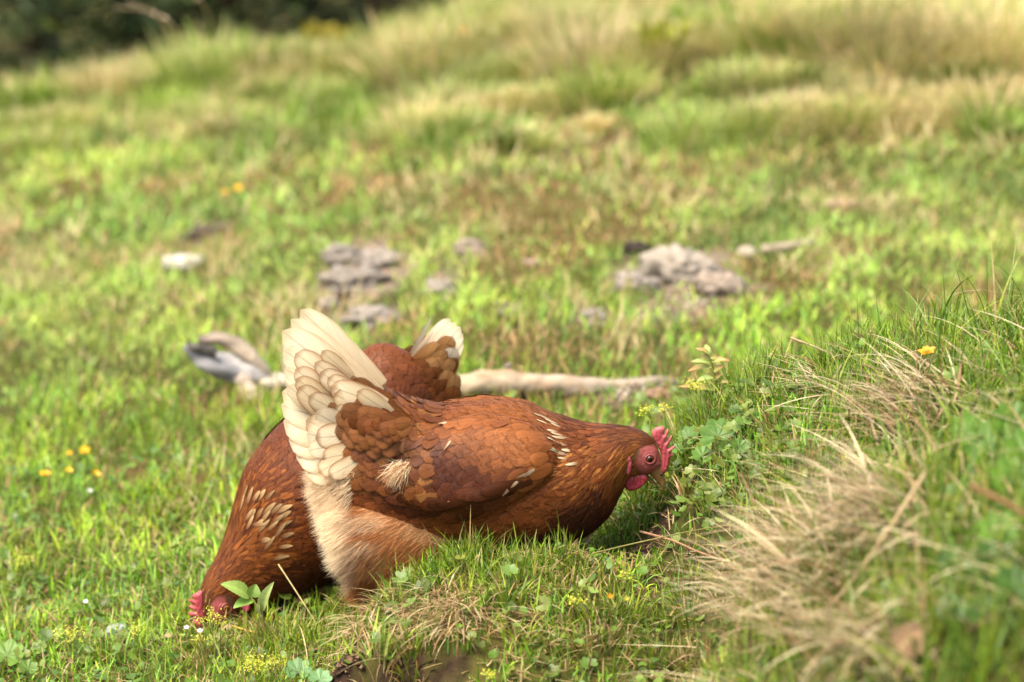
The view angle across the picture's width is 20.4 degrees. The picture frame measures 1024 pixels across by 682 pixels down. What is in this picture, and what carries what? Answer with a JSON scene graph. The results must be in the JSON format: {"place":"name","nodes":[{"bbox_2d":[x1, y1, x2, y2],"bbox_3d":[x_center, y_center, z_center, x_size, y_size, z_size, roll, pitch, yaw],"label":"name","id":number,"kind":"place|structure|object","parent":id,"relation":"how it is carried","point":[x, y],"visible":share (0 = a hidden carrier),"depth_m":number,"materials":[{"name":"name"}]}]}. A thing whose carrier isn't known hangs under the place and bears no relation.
{"place":"outdoors","nodes":[
{"label":"outdoors","id":0,"kind":"place"},
{"bbox_2d":[0,0,1017,169],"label":"grass","id":1,"kind":"structure","parent":0,"point":[277,116],"depth_m":7.11,"materials":[{"name":"green plant"}]},
{"bbox_2d":[0,0,1023,681],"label":"ground","id":2,"kind":"structure","parent":0,"point":[448,668],"depth_m":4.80,"materials":[{"name":"green plant"}]},
{"bbox_2d":[0,639,38,673],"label":"lobed herb","id":3,"kind":"object","parent":2,"relation":"on","point":[8,647],"visible":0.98,"depth_m":3.54,"materials":[{"name":"green plant"}]},
{"bbox_2d":[10,546,32,583],"bbox_3d":[-0.671,0.316,3.881,0.035,0.070,0.039,-11,18,-35],"label":"flower froth","id":4,"kind":"object","parent":2,"relation":"on","point":[20,563],"visible":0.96,"depth_m":3.88,"materials":[{"name":"yellow plant"}]},
{"bbox_2d":[39,470,52,501],"bbox_3d":[-0.705,0.225,4.303,0.019,0.057,0.018,-11,18,-36],"label":"buttercup","id":5,"kind":"object","parent":2,"relation":"on","point":[45,472],"visible":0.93,"depth_m":4.30,"materials":[{"name":"yellow plant"}]},
{"bbox_2d":[51,624,88,657],"bbox_3d":[-0.549,0.381,3.535,0.048,0.060,0.050,0,15,0],"label":"flower froth","id":6,"kind":"object","parent":2,"relation":"on","point":[65,638],"visible":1,"depth_m":3.53,"materials":[{"name":"yellow plant"}]},
{"bbox_2d":[65,467,75,501],"bbox_3d":[-0.667,0.218,4.293,0.012,0.058,0.014,13,20,42],"label":"buttercup","id":7,"kind":"object","parent":2,"relation":"on","point":[68,469],"visible":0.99,"depth_m":4.29,"materials":[{"name":"yellow plant"}]},
{"bbox_2d":[66,450,76,483],"bbox_3d":[-0.678,0.197,4.378,0.016,0.058,0.010,0,15,0],"label":"buttercup","id":8,"kind":"object","parent":2,"relation":"on","point":[69,452],"visible":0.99,"depth_m":4.38,"materials":[{"name":"yellow plant"}]},
{"bbox_2d":[0,0,146,85],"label":"conifer","id":9,"kind":"object","parent":2,"relation":"on","point":[41,26],"visible":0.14,"depth_m":11.62,"materials":[{"name":"green plant"}]},
{"bbox_2d":[79,446,92,485],"bbox_3d":[-0.654,0.195,4.364,0.019,0.069,0.015,0,15,0],"label":"buttercup","id":10,"kind":"object","parent":2,"relation":"on","point":[85,449],"visible":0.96,"depth_m":4.36,"materials":[{"name":"yellow plant"}]},
{"bbox_2d":[83,599,92,615],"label":"white flower","id":11,"kind":"object","parent":2,"relation":"on","point":[85,601],"visible":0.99,"depth_m":3.68,"materials":[{"name":"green plant"}]},
{"bbox_2d":[93,469,102,504],"bbox_3d":[-0.620,0.221,4.251,0.013,0.060,0.014,10,18,33],"label":"buttercup","id":12,"kind":"object","parent":2,"relation":"on","point":[95,472],"visible":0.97,"depth_m":4.25,"materials":[{"name":"yellow plant"}]},
{"bbox_2d":[106,623,126,636],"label":"stone","id":13,"kind":"object","parent":2,"relation":"on","point":[116,624],"visible":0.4,"depth_m":3.63,"materials":[{"name":"white stone"}]},
{"bbox_2d":[0,0,252,82],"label":"conifer","id":14,"kind":"object","parent":2,"relation":"on","point":[34,44],"visible":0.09,"depth_m":12.19,"materials":[{"name":"green plant"}]},
{"bbox_2d":[126,620,144,658],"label":"flower froth","id":15,"kind":"object","parent":2,"relation":"on","point":[136,635],"visible":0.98,"depth_m":3.52,"materials":[{"name":"yellow plant"}]},
{"bbox_2d":[135,517,151,566],"bbox_3d":[-0.499,0.276,3.885,0.026,0.073,0.025,0,15,0],"label":"flower froth","id":16,"kind":"object","parent":2,"relation":"on","point":[147,524],"visible":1,"depth_m":3.88,"materials":[{"name":"yellow plant"}]},
{"bbox_2d":[115,7,176,42],"bbox_3d":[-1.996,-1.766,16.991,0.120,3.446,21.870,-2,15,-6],"label":"grass stem","id":17,"kind":"object","parent":2,"relation":"on","point":[159,20],"visible":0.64,"depth_m":6.91,"materials":[{"name":"green plant"}]},
{"bbox_2d":[0,0,300,83],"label":"conifer","id":18,"kind":"object","parent":2,"relation":"on","point":[120,20],"visible":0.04,"depth_m":12.80,"materials":[{"name":"green plant"}]},
{"bbox_2d":[161,254,204,271],"bbox_3d":[-0.651,-0.154,5.632,0.086,0.030,0.074,0,15,0],"label":"stone","id":19,"kind":"object","parent":2,"relation":"on","point":[181,261],"visible":0.87,"depth_m":5.61,"materials":[{"name":"grey stone"}]},
{"bbox_2d":[183,225,224,240],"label":"earth clod","id":20,"kind":"object","parent":2,"relation":"on","point":[202,230],"visible":0.68,"depth_m":5.92,"materials":[{"name":"brown soil"}]},
{"bbox_2d":[190,632,217,658],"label":"flower froth","id":21,"kind":"object","parent":2,"relation":"on","point":[198,639],"visible":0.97,"depth_m":3.46,"materials":[{"name":"yellow plant"}]},
{"bbox_2d":[196,0,212,28],"bbox_3d":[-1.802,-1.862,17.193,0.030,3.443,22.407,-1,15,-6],"label":"grass stem","id":22,"kind":"object","parent":2,"relation":"on","point":[204,7],"visible":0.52,"depth_m":6.85,"materials":[{"name":"green plant"}]},
{"bbox_2d":[195,607,225,656],"bbox_3d":[-0.364,0.360,3.450,0.041,0.078,0.039,0,15,0],"label":"flower froth","id":23,"kind":"object","parent":2,"relation":"on","point":[212,621],"visible":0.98,"depth_m":3.44,"materials":[{"name":"yellow plant"}]},
{"bbox_2d":[60,0,378,66],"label":"conifer","id":24,"kind":"object","parent":2,"relation":"on","point":[225,9],"visible":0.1,"depth_m":12.48,"materials":[{"name":"green plant"}]},
{"bbox_2d":[182,331,270,399],"bbox_3d":[-0.470,0.047,4.690,0.141,0.112,0.080,2,15,7],"label":"driftwood","id":25,"kind":"object","parent":2,"relation":"on","point":[247,365],"visible":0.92,"depth_m":4.68,"materials":[{"name":"grey wood"}]},
{"bbox_2d":[222,189,230,219],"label":"buttercup","id":26,"kind":"object","parent":2,"relation":"on","point":[224,191],"visible":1,"depth_m":6.05,"materials":[{"name":"yellow plant"}]},
{"bbox_2d":[233,184,242,216],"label":"buttercup","id":27,"kind":"object","parent":2,"relation":"on","point":[237,187],"visible":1,"depth_m":6.00,"materials":[{"name":"yellow plant"}]},
{"bbox_2d":[221,580,273,640],"bbox_3d":[-0.319,0.336,3.441,0.065,0.097,0.021,-2,15,-6],"label":"bramble seedling","id":28,"kind":"object","parent":2,"relation":"on","point":[242,590],"visible":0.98,"depth_m":3.44,"materials":[{"name":"green plant"}]},
{"bbox_2d":[238,649,286,676],"bbox_3d":[-0.291,0.387,3.312,0.058,0.054,0.050,0,15,0],"label":"flower froth","id":29,"kind":"object","parent":2,"relation":"on","point":[255,664],"visible":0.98,"depth_m":3.31,"materials":[{"name":"yellow plant"}]},
{"bbox_2d":[256,373,285,390],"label":"stone","id":30,"kind":"object","parent":2,"relation":"on","point":[268,382],"visible":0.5,"depth_m":4.68,"materials":[{"name":"beige stone"}]},
{"bbox_2d":[131,0,450,53],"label":"conifer","id":31,"kind":"object","parent":2,"relation":"on","point":[200,17],"visible":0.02,"depth_m":12.93,"materials":[{"name":"green plant"}]},
{"bbox_2d":[278,564,321,638],"bbox_3d":[-0.258,0.319,3.475,0.005,0.074,0.096,-11,18,-37],"label":"straw","id":32,"kind":"object","parent":2,"relation":"on","point":[297,593],"visible":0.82,"depth_m":3.48,"materials":[{"name":"beige plant"}]},
{"bbox_2d":[284,657,331,681],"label":"lobed herb","id":33,"kind":"object","parent":2,"relation":"on","point":[320,674],"visible":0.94,"depth_m":3.28,"materials":[{"name":"green plant"}]},
{"bbox_2d":[188,315,463,629],"bbox_3d":[-0.237,0.172,3.606,0.368,0.388,0.185,-4,15,-14],"label":"hen","id":34,"kind":"object","parent":2,"relation":"on","point":[268,530],"visible":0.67,"depth_m":3.55,"materials":[{"name":"brown"}]},
{"bbox_2d":[299,17,356,49],"bbox_3d":[-0.526,-0.864,8.169,0.165,0.137,0.177,0,15,0],"label":"young shrub","id":35,"kind":"object","parent":2,"relation":"on","point":[326,29],"visible":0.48,"depth_m":8.14,"materials":[{"name":"yellow plant"}]},
{"bbox_2d":[317,296,339,311],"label":"earth clod","id":36,"kind":"object","parent":2,"relation":"on","point":[325,305],"visible":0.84,"depth_m":5.14,"materials":[{"name":"brown soil"}]},
{"bbox_2d":[320,243,361,267],"bbox_3d":[-0.329,-0.163,5.489,0.084,0.057,0.071,0,15,0],"label":"rock","id":37,"kind":"object","parent":2,"relation":"on","point":[336,254],"visible":0.76,"depth_m":5.47,"materials":[{"name":"grey stone"}]},
{"bbox_2d":[223,0,465,51],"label":"conifer","id":38,"kind":"object","parent":2,"relation":"on","point":[380,5],"visible":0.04,"depth_m":12.41,"materials":[{"name":"green plant"}]},
{"bbox_2d":[336,292,353,301],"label":"earth clod","id":39,"kind":"object","parent":2,"relation":"on","point":[348,295],"visible":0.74,"depth_m":5.19,"materials":[{"name":"brown soil"}]},
{"bbox_2d":[317,264,393,293],"bbox_3d":[-0.292,-0.107,5.285,0.146,0.068,0.095,0,15,0],"label":"earth clod","id":40,"kind":"object","parent":2,"relation":"on","point":[368,277],"visible":0.82,"depth_m":5.26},
{"bbox_2d":[339,304,401,329],"bbox_3d":[-0.247,-0.040,4.981,0.115,0.052,0.083,0,15,0],"label":"earth clod","id":41,"kind":"object","parent":2,"relation":"on","point":[366,313],"visible":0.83,"depth_m":4.96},
{"bbox_2d":[349,247,406,267],"bbox_3d":[-0.253,-0.152,5.417,0.092,0.055,0.091,-11,18,-35],"label":"rock","id":42,"kind":"object","parent":2,"relation":"on","point":[379,257],"visible":0.83,"depth_m":5.39,"materials":[{"name":"grey stone"}]},
{"bbox_2d":[320,0,444,37],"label":"conifer","id":43,"kind":"object","parent":2,"relation":"on","point":[341,18],"depth_m":13.55,"materials":[{"name":"green plant"}]},
{"bbox_2d":[424,279,456,295],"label":"rock","id":44,"kind":"object","parent":2,"relation":"on","point":[437,285],"visible":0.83,"depth_m":5.11,"materials":[{"name":"grey stone"}]},
{"bbox_2d":[452,238,487,257],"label":"stone","id":45,"kind":"object","parent":2,"relation":"on","point":[461,247],"visible":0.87,"depth_m":5.36,"materials":[{"name":"grey stone"}]},
{"bbox_2d":[281,308,674,634],"bbox_3d":[-0.040,0.155,3.416,0.472,0.401,0.224,0,15,0],"label":"hen","id":46,"kind":"object","parent":2,"relation":"on","point":[389,473],"visible":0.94,"depth_m":3.35,"materials":[{"name":"brown"}]},
{"bbox_2d":[480,668,495,681],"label":"flower froth","id":47,"kind":"object","parent":2,"relation":"on","point":[489,673],"visible":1,"depth_m":3.09,"materials":[{"name":"plant"}]},
{"bbox_2d":[0,230,1023,681],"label":"long grass","id":48,"kind":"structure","parent":2,"relation":"on","point":[954,628],"depth_m":3.17,"materials":[{"name":"green plant"}]},
{"bbox_2d":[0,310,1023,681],"bbox_3d":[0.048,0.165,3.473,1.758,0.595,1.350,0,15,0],"label":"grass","id":49,"kind":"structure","parent":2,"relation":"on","point":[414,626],"depth_m":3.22,"materials":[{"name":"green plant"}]},
{"bbox_2d":[521,258,540,267],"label":"stone","id":50,"kind":"object","parent":2,"relation":"on","point":[528,261],"visible":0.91,"depth_m":5.21,"materials":[{"name":"grey stone"}]},
{"bbox_2d":[459,363,680,397],"bbox_3d":[0.049,0.065,4.414,0.446,0.064,0.046,-3,15,-12],"label":"fallen branch","id":51,"kind":"object","parent":2,"relation":"on","point":[480,381],"visible":0.64,"depth_m":4.40,"materials":[{"name":"brown wood"}]},
{"bbox_2d":[179,97,969,681],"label":"soil crumbs","id":52,"kind":"object","parent":2,"relation":"on","point":[697,303],"visible":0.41,"depth_m":4.83,"materials":[{"name":"brown soil"}]},
{"bbox_2d":[563,593,588,624],"bbox_3d":[0.071,0.302,3.189,0.031,0.040,0.022,-7,16,-25],"label":"flower froth","id":53,"kind":"object","parent":2,"relation":"on","point":[570,601],"visible":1,"depth_m":3.19,"materials":[{"name":"yellow plant"}]},
{"bbox_2d":[579,308,606,320],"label":"earth clod","id":54,"kind":"object","parent":2,"relation":"on","point":[601,315],"visible":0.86,"depth_m":4.83,"materials":[{"name":"brown soil"}]},
{"bbox_2d":[607,593,617,635],"bbox_3d":[0.112,0.309,3.166,0.015,0.058,0.007,0,15,0],"label":"buttercup","id":55,"kind":"object","parent":2,"relation":"on","point":[609,596],"visible":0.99,"depth_m":3.16,"materials":[{"name":"yellow plant"}]},
{"bbox_2d":[617,569,633,601],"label":"flower froth","id":56,"kind":"object","parent":2,"relation":"on","point":[622,576],"visible":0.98,"depth_m":3.23,"materials":[{"name":"yellow plant"}]},
{"bbox_2d":[623,595,633,642],"bbox_3d":[0.130,0.313,3.155,0.015,0.065,0.007,0,15,0],"label":"buttercup","id":57,"kind":"object","parent":2,"relation":"on","point":[626,598],"visible":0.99,"depth_m":3.15,"materials":[{"name":"yellow plant"}]},
{"bbox_2d":[611,270,661,293],"bbox_3d":[0.220,-0.101,5.018,0.093,0.048,0.067,0,15,0],"label":"rock","id":58,"kind":"object","parent":2,"relation":"on","point":[639,278],"visible":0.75,"depth_m":5.00,"materials":[{"name":"grey stone"}]},
{"bbox_2d":[622,241,652,256],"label":"rock","id":59,"kind":"object","parent":2,"relation":"on","point":[630,247],"visible":0.72,"depth_m":5.29,"materials":[{"name":"stone"}]},
{"bbox_2d":[635,404,658,502],"bbox_3d":[0.167,0.144,3.499,0.025,0.138,0.024,-8,17,-29],"label":"flower froth","id":60,"kind":"object","parent":2,"relation":"on","point":[644,409],"visible":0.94,"depth_m":3.49,"materials":[{"name":"yellow plant"}]},
{"bbox_2d":[641,554,653,562],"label":"stone","id":61,"kind":"object","parent":2,"relation":"on","point":[646,557],"visible":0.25,"depth_m":3.40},
{"bbox_2d":[643,386,671,401],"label":"earth clod","id":62,"kind":"object","parent":2,"relation":"on","point":[651,394],"visible":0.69,"depth_m":4.37,"materials":[{"name":"beige soil"}]},
{"bbox_2d":[628,15,695,72],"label":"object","id":63,"kind":"object","parent":2,"relation":"on","point":[672,29],"visible":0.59,"depth_m":6.89,"materials":[{"name":"green plant"}]},
{"bbox_2d":[657,402,672,440],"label":"flower froth","id":64,"kind":"object","parent":2,"relation":"on","point":[662,408],"visible":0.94,"depth_m":3.49,"materials":[{"name":"yellow plant"}]},
{"bbox_2d":[664,474,678,496],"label":"flower froth","id":65,"kind":"object","parent":2,"relation":"on","point":[665,475],"visible":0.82,"depth_m":3.46,"materials":[{"name":"green plant"}]},
{"bbox_2d":[639,530,720,559],"bbox_3d":[0.193,0.237,3.296,0.005,0.056,0.272,-4,15,-16],"label":"straw","id":66,"kind":"object","parent":2,"relation":"on","point":[666,538],"visible":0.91,"depth_m":3.30,"materials":[{"name":"beige plant"}]},
{"bbox_2d":[636,243,724,285],"bbox_3d":[0.298,-0.129,5.089,0.145,0.090,0.120,-5,15,-19],"label":"rock","id":67,"kind":"object","parent":2,"relation":"on","point":[673,264],"visible":0.71,"depth_m":5.05,"materials":[{"name":"stone"}]},
{"bbox_2d":[592,518,788,553],"bbox_3d":[0.223,0.210,3.163,0.072,0.124,0.319,-12,19,-39],"label":"straw","id":68,"kind":"object","parent":2,"relation":"on","point":[665,536],"visible":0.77,"depth_m":3.27,"materials":[{"name":"beige plant"}]},
{"bbox_2d":[682,376,704,435],"bbox_3d":[0.223,0.088,3.467,0.028,0.096,0.038,10,17,33],"label":"flower froth","id":69,"kind":"object","parent":2,"relation":"on","point":[692,386],"visible":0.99,"depth_m":3.46,"materials":[{"name":"yellow plant"}]},
{"bbox_2d":[678,344,728,402],"bbox_3d":[0.239,0.047,3.494,0.071,0.084,0.025,0,15,0],"label":"leafy shoot","id":70,"kind":"object","parent":2,"relation":"on","point":[706,356],"visible":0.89,"depth_m":3.49,"materials":[{"name":"yellow plant"}]},
{"bbox_2d":[669,0,750,48],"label":"young shrub","id":71,"kind":"object","parent":2,"relation":"on","point":[678,11],"visible":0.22,"depth_m":7.10,"materials":[{"name":"yellow plant"}]},
{"bbox_2d":[672,418,748,461],"bbox_3d":[0.236,0.123,3.369,0.047,0.071,0.212,-6,16,-20],"label":"lobed herb","id":72,"kind":"object","parent":2,"relation":"on","point":[708,433],"visible":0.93,"depth_m":3.37,"materials":[{"name":"green plant"}]},
{"bbox_2d":[691,268,747,299],"bbox_3d":[0.363,-0.096,4.974,0.097,0.064,0.072,0,15,0],"label":"rock","id":73,"kind":"object","parent":2,"relation":"on","point":[710,285],"visible":0.93,"depth_m":4.95,"materials":[{"name":"stone"}]},
{"bbox_2d":[737,246,757,257],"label":"stone","id":74,"kind":"object","parent":2,"relation":"on","point":[747,251],"visible":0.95,"depth_m":5.25,"materials":[{"name":"grey stone"}]},
{"bbox_2d":[761,239,813,253],"bbox_3d":[0.511,-0.174,5.266,0.102,0.024,0.022,-4,15,-16],"label":"twig","id":75,"kind":"object","parent":2,"relation":"on","point":[784,246],"visible":0.96,"depth_m":5.26,"materials":[{"name":"brown wood"}]},
{"bbox_2d":[602,287,1023,681],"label":"dry grass","id":76,"kind":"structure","parent":2,"relation":"on","point":[783,561],"depth_m":2.77,"materials":[{"name":"beige plant"}]},
{"bbox_2d":[790,337,845,360],"bbox_3d":[0.382,0.023,3.385,0.105,0.058,0.003,0,15,0],"label":"straw","id":77,"kind":"object","parent":2,"relation":"on","point":[803,342],"visible":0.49,"depth_m":3.38,"materials":[{"name":"beige plant"}]},
{"bbox_2d":[822,198,857,208],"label":"stone","id":78,"kind":"object","parent":2,"relation":"on","point":[830,202],"visible":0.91,"depth_m":5.62,"materials":[{"name":"grey stone"}]},
{"bbox_2d":[825,473,925,612],"bbox_3d":[0.330,0.187,2.597,0.090,0.144,0.021,5,15,18],"label":"straw","id":79,"kind":"object","parent":2,"relation":"on","point":[905,504],"visible":0.89,"depth_m":2.58,"materials":[{"name":"beige plant"}]},
{"bbox_2d":[892,621,928,658],"bbox_3d":[0.341,0.256,2.426,0.032,0.032,0.012,0,15,0],"label":"dead leaf","id":80,"kind":"object","parent":2,"relation":"on","point":[902,632],"visible":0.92,"depth_m":2.43,"materials":[{"name":"beige plant"}]},
{"bbox_2d":[918,346,934,387],"bbox_3d":[0.462,0.033,3.178,0.020,0.054,0.018,10,18,34],"label":"buttercup","id":81,"kind":"object","parent":2,"relation":"on","point":[923,351],"visible":0.69,"depth_m":3.18,"materials":[{"name":"yellow plant"}]},
{"bbox_2d":[935,554,982,618],"bbox_3d":[0.391,0.222,2.457,0.027,0.053,0.084,8,17,28],"label":"lobed herb","id":82,"kind":"object","parent":2,"relation":"on","point":[961,613],"visible":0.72,"depth_m":2.43,"materials":[{"name":"green plant"}]},
{"bbox_2d":[935,537,1023,622],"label":"lobed herb","id":83,"kind":"object","parent":2,"relation":"on","point":[1017,572],"visible":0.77,"depth_m":2.41,"materials":[{"name":"green plant"}]},
{"bbox_2d":[949,401,1023,542],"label":"lobed herb","id":84,"kind":"object","parent":2,"relation":"on","point":[997,423],"visible":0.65,"depth_m":2.74,"materials":[{"name":"green plant"}]},
{"bbox_2d":[969,482,1023,515],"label":"woody stalk","id":85,"kind":"object","parent":2,"relation":"on","point":[985,492],"visible":1,"depth_m":2.38,"materials":[{"name":"beige plant"}]},
{"bbox_2d":[0,0,1023,157],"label":"tall grass","id":86,"kind":"structure","parent":0,"point":[842,34],"depth_m":6.81,"materials":[{"name":"plant"}]}
]}

